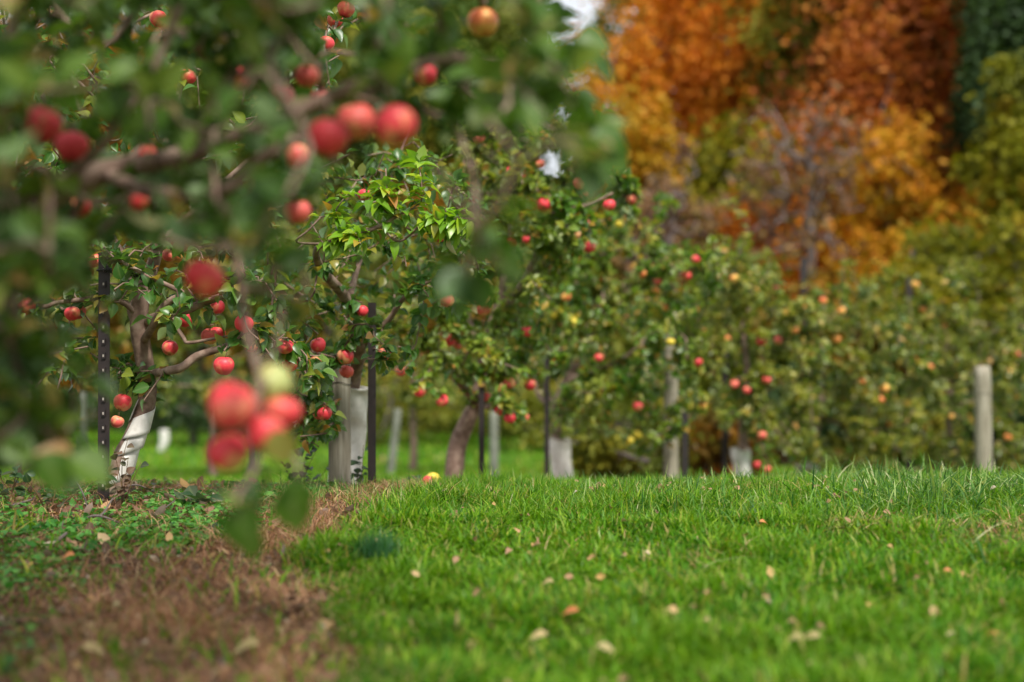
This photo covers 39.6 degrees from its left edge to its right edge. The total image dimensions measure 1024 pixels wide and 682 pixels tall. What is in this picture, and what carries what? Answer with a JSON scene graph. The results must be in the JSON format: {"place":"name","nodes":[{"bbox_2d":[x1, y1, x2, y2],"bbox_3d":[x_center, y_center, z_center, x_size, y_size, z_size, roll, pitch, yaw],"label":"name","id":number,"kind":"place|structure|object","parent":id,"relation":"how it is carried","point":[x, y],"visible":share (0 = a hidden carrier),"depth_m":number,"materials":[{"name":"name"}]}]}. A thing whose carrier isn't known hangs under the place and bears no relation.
{"place":"outdoors","nodes":[
{"label":"outdoors","id":0,"kind":"place"},
{"bbox_2d":[5,0,723,176],"label":"sky","id":1,"kind":"structure","parent":0,"point":[575,6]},
{"bbox_2d":[0,407,1023,681],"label":"ground","id":2,"kind":"structure","parent":0,"point":[192,649],"depth_m":3.65,"materials":[{"name":"brown plant"}]},
{"bbox_2d":[0,466,26,499],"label":"weed","id":3,"kind":"object","parent":2,"relation":"on","point":[4,492],"visible":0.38,"depth_m":5.58,"materials":[{"name":"green plant"}]},
{"bbox_2d":[17,266,97,474],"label":"apple tree","id":4,"kind":"object","parent":2,"relation":"on","point":[90,310],"visible":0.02,"depth_m":14.38,"materials":[{"name":"green plant"}]},
{"bbox_2d":[1,469,117,511],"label":"weed","id":5,"kind":"object","parent":2,"relation":"on","point":[28,479],"visible":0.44,"depth_m":5.24,"materials":[{"name":"green plant"}]},
{"bbox_2d":[78,392,86,443],"bbox_3d":[-5.428,1.250,17.969,0.113,1.216,0.109,0,-2,0],"label":"wooden post","id":6,"kind":"object","parent":2,"relation":"on","point":[82,398],"visible":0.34,"depth_m":17.94,"materials":[{"name":"grey wood"}]},
{"bbox_2d":[98,253,109,502],"bbox_3d":[-1.562,0.208,5.456,0.051,1.141,0.045,0,-2,0],"label":"steel stake","id":7,"kind":"object","parent":2,"relation":"on","point":[104,369],"visible":0.67,"depth_m":5.45,"materials":[{"name":"paint"}]},
{"bbox_2d":[0,10,227,431],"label":"tree","id":8,"kind":"object","parent":2,"relation":"on","point":[29,154],"visible":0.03,"depth_m":40.93,"materials":[{"name":"green plant"}]},
{"bbox_2d":[105,439,148,507],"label":"weed","id":9,"kind":"object","parent":2,"relation":"on","point":[121,491],"visible":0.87,"depth_m":5.33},
{"bbox_2d":[158,430,168,450],"bbox_3d":[-7.348,2.101,29.950,0.260,0.464,0.204,0,-2,0],"label":"tree guard","id":10,"kind":"object","parent":2,"relation":"on","point":[164,439],"visible":0.91,"depth_m":29.87,"materials":[{"name":"white plastic"}]},
{"bbox_2d":[0,478,359,674],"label":"ground ivy","id":11,"kind":"object","parent":2,"relation":"on","point":[72,531],"visible":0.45,"depth_m":4.73,"materials":[{"name":"plant"}]},
{"bbox_2d":[0,6,366,502],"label":"apple tree","id":12,"kind":"object","parent":2,"relation":"on","point":[174,308],"visible":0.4,"depth_m":5.51,"materials":[{"name":"green plant"}]},
{"bbox_2d":[64,304,79,320],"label":"apple","id":13,"kind":"object","parent":12,"relation":"hanging from","point":[72,313],"visible":0.98,"depth_m":5.59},
{"bbox_2d":[111,415,123,427],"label":"apple","id":14,"kind":"object","parent":12,"relation":"hanging from","point":[117,421],"visible":1,"depth_m":5.47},
{"bbox_2d":[113,391,131,410],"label":"apple","id":15,"kind":"object","parent":12,"relation":"hanging from","point":[124,403],"visible":0.94,"depth_m":5.57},
{"bbox_2d":[110,399,155,484],"bbox_3d":[-1.504,0.404,5.599,0.199,0.358,0.110,1,-2,-18],"label":"tree guard","id":16,"kind":"object","parent":12,"relation":"attached to","point":[138,431],"visible":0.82,"depth_m":5.57,"materials":[{"name":"white plastic"}]},
{"bbox_2d":[162,338,177,355],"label":"apple","id":17,"kind":"object","parent":12,"relation":"hanging from","point":[170,347],"visible":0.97,"depth_m":5.78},
{"bbox_2d":[201,324,217,344],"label":"apple","id":18,"kind":"object","parent":12,"relation":"hanging from","point":[208,333],"visible":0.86,"depth_m":5.58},
{"bbox_2d":[210,300,224,313],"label":"apple","id":19,"kind":"object","parent":12,"relation":"hanging from","point":[219,308],"visible":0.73,"depth_m":5.78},
{"bbox_2d":[213,351,233,375],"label":"apple","id":20,"kind":"object","parent":12,"relation":"hanging from","point":[223,366],"visible":1,"depth_m":5.27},
{"bbox_2d":[234,316,253,332],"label":"apple","id":21,"kind":"object","parent":12,"relation":"hanging from","point":[238,324],"visible":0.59,"depth_m":5.33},
{"bbox_2d":[278,339,293,353],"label":"apple","id":22,"kind":"object","parent":12,"relation":"hanging from","point":[285,347],"visible":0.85,"depth_m":5.58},
{"bbox_2d":[310,334,325,351],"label":"apple","id":23,"kind":"object","parent":12,"relation":"hanging from","point":[317,344],"visible":1,"depth_m":5.98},
{"bbox_2d":[337,5,354,17],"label":"apple","id":24,"kind":"object","parent":12,"relation":"attached to","point":[345,11],"visible":0.64,"depth_m":5.42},
{"bbox_2d":[62,359,313,445],"bbox_3d":[-7.569,1.494,33.054,8.358,2.230,7.120,1,-2,-21],"label":"bush","id":25,"kind":"object","parent":2,"relation":"on","point":[188,418],"visible":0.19,"depth_m":32.24,"materials":[{"name":"green plant"}]},
{"bbox_2d":[174,485,224,506],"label":"weed","id":26,"kind":"object","parent":2,"relation":"on","point":[191,492],"visible":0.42,"depth_m":5.33,"materials":[{"name":"green plant"}]},
{"bbox_2d":[65,187,349,477],"bbox_3d":[-3.685,-0.181,17.037,3.768,3.722,2.811,0,-2,0],"label":"apple tree","id":27,"kind":"object","parent":2,"relation":"on","point":[202,394],"visible":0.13,"depth_m":16.59,"materials":[{"name":"green plant"}]},
{"bbox_2d":[61,9,356,421],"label":"tree","id":28,"kind":"object","parent":2,"relation":"on","point":[155,344],"visible":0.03,"depth_m":45.47,"materials":[{"name":"green plant"}]},
{"bbox_2d":[248,385,257,475],"bbox_3d":[-3.276,1.210,17.971,0.132,1.298,0.129,0,-2,0],"label":"wooden post","id":29,"kind":"object","parent":2,"relation":"on","point":[251,460],"visible":0.1,"depth_m":17.91,"materials":[{"name":"grey wood"}]},
{"bbox_2d":[282,444,328,485],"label":"weed","id":30,"kind":"object","parent":2,"relation":"on","point":[312,450],"visible":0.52,"depth_m":6.57,"materials":[{"name":"green plant"}]},
{"bbox_2d":[0,0,628,559],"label":"apple tree","id":31,"kind":"object","parent":2,"relation":"on","point":[48,238],"visible":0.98,"depth_m":2.45,"materials":[{"name":"green plant"}]},
{"bbox_2d":[22,104,61,143],"bbox_3d":[-0.898,-0.419,2.717,0.074,0.088,0.074,-8,-16,27],"label":"apple","id":32,"kind":"object","parent":31,"relation":"hanging from","point":[47,122],"visible":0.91,"depth_m":2.69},
{"bbox_2d":[55,127,89,161],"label":"apple","id":33,"kind":"object","parent":31,"relation":"hanging from","point":[70,146],"visible":0.98,"depth_m":2.89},
{"bbox_2d":[126,192,148,210],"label":"apple","id":34,"kind":"object","parent":31,"relation":"hanging from","point":[140,203],"visible":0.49,"depth_m":3.10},
{"bbox_2d":[184,257,225,296],"bbox_3d":[-0.541,-0.114,2.507,0.073,0.074,0.070,-2,-3,43],"label":"apple","id":35,"kind":"object","parent":31,"relation":"hanging from","point":[205,278],"visible":1,"depth_m":2.48,"materials":[{"name":"food"}]},
{"bbox_2d":[207,428,248,470],"bbox_3d":[-0.480,0.179,2.392,0.070,0.083,0.070,-8,13,16],"label":"apple","id":36,"kind":"object","parent":31,"relation":"hanging from","point":[228,452],"visible":0.99,"depth_m":2.37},
{"bbox_2d":[208,377,257,429],"bbox_3d":[-0.451,0.101,2.297,0.079,0.086,0.077,1,-2,-34],"label":"apple","id":37,"kind":"object","parent":31,"relation":"hanging from","point":[232,406],"visible":1,"depth_m":2.27,"materials":[{"name":"food"}]},
{"bbox_2d":[245,406,285,450],"bbox_3d":[-0.406,0.146,2.348,0.068,0.077,0.066,-1,-2,23],"label":"apple","id":38,"kind":"object","parent":31,"relation":"hanging from","point":[259,429],"visible":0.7,"depth_m":2.32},
{"bbox_2d":[253,364,292,401],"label":"apple","id":39,"kind":"object","parent":31,"relation":"attached to","point":[277,378],"visible":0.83,"depth_m":2.42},
{"bbox_2d":[262,396,301,427],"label":"apple","id":40,"kind":"object","parent":31,"relation":"hanging from","point":[286,412],"visible":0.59,"depth_m":2.42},
{"bbox_2d":[284,144,309,167],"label":"apple","id":41,"kind":"object","parent":31,"relation":"hanging from","point":[297,152],"visible":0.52,"depth_m":3.09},
{"bbox_2d":[285,196,310,224],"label":"apple","id":42,"kind":"object","parent":31,"relation":"hanging from","point":[297,212],"visible":0.95,"depth_m":3.19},
{"bbox_2d":[295,59,319,87],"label":"apple","id":43,"kind":"object","parent":31,"relation":"hanging from","point":[307,76],"visible":0.92,"depth_m":3.30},
{"bbox_2d":[309,112,348,156],"bbox_3d":[-0.329,-0.375,2.565,0.072,0.086,0.072,13,-14,-2],"label":"apple","id":44,"kind":"object","parent":31,"relation":"hanging from","point":[328,137],"visible":1,"depth_m":2.54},
{"bbox_2d":[336,98,374,140],"bbox_3d":[-0.304,-0.435,2.763,0.076,0.090,0.076,-2,18,17],"label":"apple","id":45,"kind":"object","parent":31,"relation":"hanging from","point":[357,120],"visible":0.82,"depth_m":2.74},
{"bbox_2d":[373,105,416,145],"bbox_3d":[-0.202,-0.377,2.466,0.074,0.078,0.073,0,-2,15],"label":"apple","id":46,"kind":"object","parent":31,"relation":"hanging from","point":[394,125],"visible":1,"depth_m":2.44,"materials":[{"name":"food"}]},
{"bbox_2d":[414,66,436,85],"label":"apple","id":47,"kind":"object","parent":31,"relation":"hanging from","point":[425,76],"visible":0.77,"depth_m":3.40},
{"bbox_2d":[468,1,497,37],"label":"apple","id":48,"kind":"object","parent":31,"relation":"hanging from","point":[483,22],"visible":1,"depth_m":3.30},
{"bbox_2d":[136,0,524,382],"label":"tree","id":49,"kind":"object","parent":2,"relation":"on","point":[344,74],"visible":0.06,"depth_m":42.50,"materials":[{"name":"green plant"}]},
{"bbox_2d":[328,353,351,487],"bbox_3d":[-0.787,0.438,6.489,0.109,0.795,0.109,0,-2,0],"label":"wooden post","id":50,"kind":"object","parent":2,"relation":"on","point":[339,453],"visible":0.55,"depth_m":6.45,"materials":[{"name":"grey wood"}]},
{"bbox_2d":[328,386,367,482],"bbox_3d":[-0.791,0.476,6.892,0.195,0.536,0.293,1,-2,-23],"label":"tree guard","id":51,"kind":"object","parent":2,"relation":"on","point":[359,400],"visible":0.4,"depth_m":6.86,"materials":[{"name":"white plastic"}]},
{"bbox_2d":[351,445,367,486],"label":"weed","id":52,"kind":"object","parent":2,"relation":"on","point":[357,470],"visible":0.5,"depth_m":6.54,"materials":[{"name":"green plant"}]},
{"bbox_2d":[368,303,375,483],"bbox_3d":[-0.629,0.329,6.407,0.038,1.004,0.036,0,-2,0],"label":"steel stake","id":53,"kind":"object","parent":2,"relation":"on","point":[372,413],"visible":0.64,"depth_m":6.39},
{"bbox_2d":[348,522,414,562],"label":"grass tuft","id":54,"kind":"object","parent":2,"relation":"on","point":[371,547],"visible":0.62,"depth_m":4.21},
{"bbox_2d":[266,136,501,456],"bbox_3d":[-0.613,-0.180,6.386,1.139,1.838,1.899,0,-2,0],"label":"apple tree","id":55,"kind":"object","parent":2,"relation":"on","point":[383,204],"visible":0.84,"depth_m":6.15,"materials":[{"name":"green plant"}]},
{"bbox_2d":[317,407,331,419],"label":"apple","id":56,"kind":"object","parent":55,"relation":"hanging from","point":[326,414],"visible":1,"depth_m":5.97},
{"bbox_2d":[337,345,353,364],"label":"apple","id":57,"kind":"object","parent":55,"relation":"hanging from","point":[346,356],"visible":1,"depth_m":6.17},
{"bbox_2d":[339,363,353,377],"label":"apple","id":58,"kind":"object","parent":55,"relation":"hanging from","point":[346,371],"visible":0.98,"depth_m":6.28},
{"bbox_2d":[386,409,400,474],"bbox_3d":[-1.503,1.356,17.966,0.207,1.004,0.109,0,-2,0],"label":"wooden post","id":59,"kind":"object","parent":2,"relation":"on","point":[392,456],"visible":0.85,"depth_m":17.93,"materials":[{"name":"grey wood"}]},
{"bbox_2d":[340,176,553,471],"bbox_3d":[-0.909,-0.298,19.036,3.166,4.206,2.784,0,-2,0],"label":"apple tree","id":60,"kind":"object","parent":2,"relation":"on","point":[412,400],"visible":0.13,"depth_m":18.89,"materials":[{"name":"green plant"}]},
{"bbox_2d":[360,354,551,445],"bbox_3d":[-3.022,1.535,34.101,7.566,2.626,7.869,-2,-3,44],"label":"bush","id":61,"kind":"object","parent":2,"relation":"on","point":[386,411],"visible":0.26,"depth_m":32.82,"materials":[{"name":"green plant"}]},
{"bbox_2d":[479,386,483,479],"bbox_3d":[-0.185,0.685,8.697,0.034,0.814,0.036,0,-2,0],"label":"steel stake","id":62,"kind":"object","parent":2,"relation":"on","point":[481,424],"visible":0.64,"depth_m":8.68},
{"bbox_2d":[342,0,621,420],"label":"tree","id":63,"kind":"object","parent":2,"relation":"on","point":[462,7],"visible":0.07,"depth_m":44.58,"materials":[{"name":"green plant"}]},
{"bbox_2d":[489,411,498,476],"bbox_3d":[-0.203,1.260,15.968,0.109,0.947,0.109,0,-2,0],"label":"wooden post","id":64,"kind":"object","parent":2,"relation":"on","point":[494,455],"visible":0.74,"depth_m":15.93,"materials":[{"name":"grey wood"}]},
{"bbox_2d":[398,156,607,434],"bbox_3d":[-0.258,-0.279,40.100,6.095,9.953,7.110,1,-2,-31],"label":"tree","id":65,"kind":"object","parent":2,"relation":"on","point":[437,201],"depth_m":39.74,"materials":[{"name":"green plant"}]},
{"bbox_2d":[60,192,953,408],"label":"wood","id":66,"kind":"object","parent":2,"relation":"on","point":[237,351],"depth_m":61.05,"materials":[{"name":"green plant"}]},
{"bbox_2d":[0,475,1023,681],"bbox_3d":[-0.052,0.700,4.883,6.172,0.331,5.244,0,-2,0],"label":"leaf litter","id":67,"kind":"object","parent":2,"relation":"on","point":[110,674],"visible":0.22,"depth_m":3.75,"materials":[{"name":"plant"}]},
{"bbox_2d":[385,73,643,479],"bbox_3d":[0.006,-0.441,9.011,1.613,2.892,1.745,0,-2,0],"label":"apple tree","id":68,"kind":"object","parent":2,"relation":"on","point":[571,209],"visible":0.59,"depth_m":8.62,"materials":[{"name":"green plant"}]},
{"bbox_2d":[536,197,550,210],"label":"apple","id":69,"kind":"object","parent":68,"relation":"hanging from","point":[543,204],"visible":0.94,"depth_m":8.30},
{"bbox_2d":[401,375,630,450],"bbox_3d":[1.149,1.400,30.306,5.534,2.497,4.959,-1,-2,38],"label":"bush","id":70,"kind":"object","parent":2,"relation":"on","point":[533,401],"visible":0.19,"depth_m":29.71,"materials":[{"name":"green plant"}]},
{"bbox_2d":[544,339,548,476],"bbox_3d":[0.250,0.597,10.200,0.037,1.281,0.036,0,-2,0],"label":"steel stake","id":71,"kind":"object","parent":2,"relation":"on","point":[546,422],"visible":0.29,"depth_m":10.18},
{"bbox_2d":[549,436,572,478],"bbox_3d":[0.392,0.993,11.475,0.220,0.444,0.204,0,-2,0],"label":"tree guard","id":72,"kind":"object","parent":2,"relation":"on","point":[560,455],"visible":0.69,"depth_m":11.40,"materials":[{"name":"white plastic"}]},
{"bbox_2d":[498,204,681,403],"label":"tree","id":73,"kind":"object","parent":2,"relation":"on","point":[595,293],"visible":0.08,"depth_m":37.18,"materials":[{"name":"green plant"}]},
{"bbox_2d":[498,397,713,480],"bbox_3d":[0.986,1.020,14.405,2.010,1.113,2.163,-1,-2,27],"label":"bush","id":74,"kind":"object","parent":2,"relation":"on","point":[608,455],"visible":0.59,"depth_m":14.13,"materials":[{"name":"green plant"}]},
{"bbox_2d":[217,451,1023,587],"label":"tall grass","id":75,"kind":"structure","parent":2,"relation":"on","point":[941,480],"depth_m":5.50,"materials":[{"name":"plant"}]},
{"bbox_2d":[584,0,662,100],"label":"tree","id":76,"kind":"object","parent":2,"relation":"on","point":[606,15],"visible":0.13,"depth_m":49.92,"materials":[{"name":"orange plant"}]},
{"bbox_2d":[530,188,729,459],"bbox_3d":[0.970,-0.118,11.520,1.700,2.709,2.325,0,-2,0],"label":"apple tree","id":77,"kind":"object","parent":2,"relation":"on","point":[585,384],"visible":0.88,"depth_m":10.98,"materials":[{"name":"green plant"}]},
{"bbox_2d":[566,56,702,305],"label":"tree","id":78,"kind":"object","parent":2,"relation":"on","point":[643,161],"visible":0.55,"depth_m":35.62,"materials":[{"name":"orange plant"}]},
{"bbox_2d":[606,123,733,317],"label":"bare tree","id":79,"kind":"object","parent":2,"relation":"on","point":[707,227],"visible":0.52,"depth_m":30.97,"materials":[{"name":"brown plant"}]},
{"bbox_2d":[663,312,677,479],"bbox_3d":[1.361,0.575,12.188,0.134,1.683,0.133,0,-2,0],"label":"wooden post","id":80,"kind":"object","parent":2,"relation":"on","point":[671,454],"visible":0.38,"depth_m":12.14,"materials":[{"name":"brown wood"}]},
{"bbox_2d":[603,371,740,415],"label":"bush","id":81,"kind":"object","parent":2,"relation":"on","point":[660,400],"visible":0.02,"depth_m":20.91,"materials":[{"name":"green plant"}]},
{"bbox_2d":[681,412,687,477],"bbox_3d":[1.286,0.901,10.591,0.051,0.741,0.036,0,-2,0],"label":"steel stake","id":82,"kind":"object","parent":2,"relation":"on","point":[684,416],"visible":0.64,"depth_m":10.58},
{"bbox_2d":[560,0,809,190],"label":"tree","id":83,"kind":"object","parent":2,"relation":"on","point":[684,48],"visible":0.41,"depth_m":40.98,"materials":[{"name":"orange plant"}]},
{"bbox_2d":[577,242,799,410],"bbox_3d":[3.976,0.225,28.696,5.234,4.309,4.380,-1,-2,23],"label":"bush","id":84,"kind":"object","parent":2,"relation":"on","point":[622,344],"visible":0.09,"depth_m":28.10,"materials":[{"name":"green plant"}]},
{"bbox_2d":[614,85,830,264],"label":"tree","id":85,"kind":"object","parent":2,"relation":"on","point":[714,162],"visible":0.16,"depth_m":35.95,"materials":[{"name":"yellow plant"}]},
{"bbox_2d":[721,288,727,476],"bbox_3d":[2.215,0.325,14.811,0.080,2.662,0.036,0,-2,0],"label":"steel stake","id":86,"kind":"object","parent":2,"relation":"on","point":[724,435],"visible":0.25,"depth_m":14.77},
{"bbox_2d":[661,405,792,478],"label":"bush","id":87,"kind":"object","parent":2,"relation":"on","point":[707,452],"visible":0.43,"depth_m":15.63,"materials":[{"name":"green plant"}]},
{"bbox_2d":[731,447,750,478],"bbox_3d":[2.163,1.196,13.370,0.213,0.384,0.197,0,-2,0],"label":"tree guard","id":88,"kind":"object","parent":2,"relation":"on","point":[742,458],"visible":0.6,"depth_m":13.30,"materials":[{"name":"white plastic"}]},
{"bbox_2d":[661,154,850,394],"bbox_3d":[5.876,-0.898,33.886,4.508,6.922,3.971,0,-2,0],"label":"tree","id":89,"kind":"object","parent":2,"relation":"on","point":[736,230],"visible":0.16,"depth_m":33.27,"materials":[{"name":"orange plant"}]},
{"bbox_2d":[687,197,831,467],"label":"apple tree","id":90,"kind":"object","parent":2,"relation":"on","point":[754,413],"visible":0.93,"depth_m":12.85,"materials":[{"name":"green plant"}]},
{"bbox_2d":[691,360,870,466],"bbox_3d":[4.141,1.089,22.046,3.055,1.946,2.941,-1,-2,31],"label":"bush","id":91,"kind":"object","parent":2,"relation":"on","point":[824,430],"visible":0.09,"depth_m":21.63,"materials":[{"name":"green plant"}]},
{"bbox_2d":[800,257,806,428],"bbox_3d":[3.177,0.394,15.509,0.084,2.613,0.036,0,-2,0],"label":"steel stake","id":92,"kind":"object","parent":2,"relation":"on","point":[803,270],"visible":0.36,"depth_m":15.52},
{"bbox_2d":[719,80,890,286],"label":"bare tree","id":93,"kind":"object","parent":2,"relation":"on","point":[808,241],"visible":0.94,"depth_m":31.00,"materials":[{"name":"brown plant"}]},
{"bbox_2d":[699,0,912,274],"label":"tree","id":94,"kind":"object","parent":2,"relation":"on","point":[771,44],"visible":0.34,"depth_m":38.38,"materials":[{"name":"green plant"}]},
{"bbox_2d":[793,460,819,474],"bbox_3d":[3.120,1.395,14.965,0.340,0.282,0.288,0,-2,0],"label":"tree guard","id":95,"kind":"object","parent":2,"relation":"on","point":[810,465],"visible":0.29,"depth_m":14.86,"materials":[{"name":"white plastic"}]},
{"bbox_2d":[749,252,956,387],"bbox_3d":[6.540,0.252,27.092,4.863,4.141,3.652,0,-2,15],"label":"bush","id":96,"kind":"object","parent":2,"relation":"on","point":[830,267],"visible":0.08,"depth_m":26.60,"materials":[{"name":"green plant"}]},
{"bbox_2d":[775,258,933,474],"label":"apple tree","id":97,"kind":"object","parent":2,"relation":"on","point":[839,400],"visible":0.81,"depth_m":14.30,"materials":[{"name":"green plant"}]},
{"bbox_2d":[721,0,997,385],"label":"tree","id":98,"kind":"object","parent":2,"relation":"on","point":[921,75],"visible":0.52,"depth_m":36.07,"materials":[{"name":"orange plant"}]},
{"bbox_2d":[753,105,997,294],"bbox_3d":[8.773,-1.503,34.097,5.893,8.150,5.686,-2,-2,41],"label":"tree","id":99,"kind":"object","parent":2,"relation":"on","point":[903,198],"visible":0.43,"depth_m":33.14,"materials":[{"name":"orange plant"}]},
{"bbox_2d":[783,379,999,466],"bbox_3d":[5.972,1.239,22.011,3.515,1.643,2.603,0,-2,10],"label":"bush","id":100,"kind":"object","parent":2,"relation":"on","point":[936,419],"visible":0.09,"depth_m":21.40,"materials":[{"name":"green plant"}]},
{"bbox_2d":[906,277,912,474],"bbox_3d":[4.748,0.515,17.006,0.094,2.567,0.036,0,-2,0],"label":"steel stake","id":101,"kind":"object","parent":2,"relation":"on","point":[909,294],"visible":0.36,"depth_m":17.00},
{"bbox_2d":[833,180,1023,397],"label":"tree","id":102,"kind":"object","parent":2,"relation":"on","point":[932,260],"visible":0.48,"depth_m":23.76,"materials":[{"name":"green plant"}]},
{"bbox_2d":[897,258,1023,476],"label":"apple tree","id":103,"kind":"object","parent":2,"relation":"on","point":[941,375],"visible":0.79,"depth_m":15.42,"materials":[{"name":"green plant"}]},
{"bbox_2d":[923,371,1023,467],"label":"bush","id":104,"kind":"object","parent":2,"relation":"on","point":[1020,416],"visible":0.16,"depth_m":21.61,"materials":[{"name":"green plant"}]},
{"bbox_2d":[937,0,1023,203],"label":"tree","id":105,"kind":"object","parent":2,"relation":"on","point":[992,29],"visible":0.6,"depth_m":32.70,"materials":[{"name":"green plant"}]},
{"bbox_2d":[973,366,992,473],"bbox_3d":[4.299,0.855,12.979,0.166,1.262,0.163,0,-2,0],"label":"wooden post","id":106,"kind":"object","parent":2,"relation":"on","point":[982,419],"visible":0.85,"depth_m":12.92,"materials":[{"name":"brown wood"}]},
{"bbox_2d":[947,267,1023,463],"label":"bush","id":107,"kind":"object","parent":2,"relation":"on","point":[996,342],"visible":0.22,"depth_m":23.59,"materials":[{"name":"green plant"}]},
{"bbox_2d":[949,48,1023,286],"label":"tree","id":108,"kind":"object","parent":2,"relation":"on","point":[1003,160],"visible":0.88,"depth_m":30.05,"materials":[{"name":"green plant"}]},
{"bbox_2d":[0,409,1023,681],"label":"lawn grass","id":109,"kind":"structure","parent":0,"point":[836,579],"depth_m":3.83,"materials":[{"name":"plant"}]},
{"bbox_2d":[78,641,105,654],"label":"fallen leaf","id":110,"kind":"object","parent":109,"relation":"on","point":[89,645],"visible":0.97,"depth_m":3.07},
{"bbox_2d":[232,636,258,653],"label":"fallen leaf","id":111,"kind":"object","parent":109,"relation":"on","point":[248,642],"visible":1,"depth_m":3.12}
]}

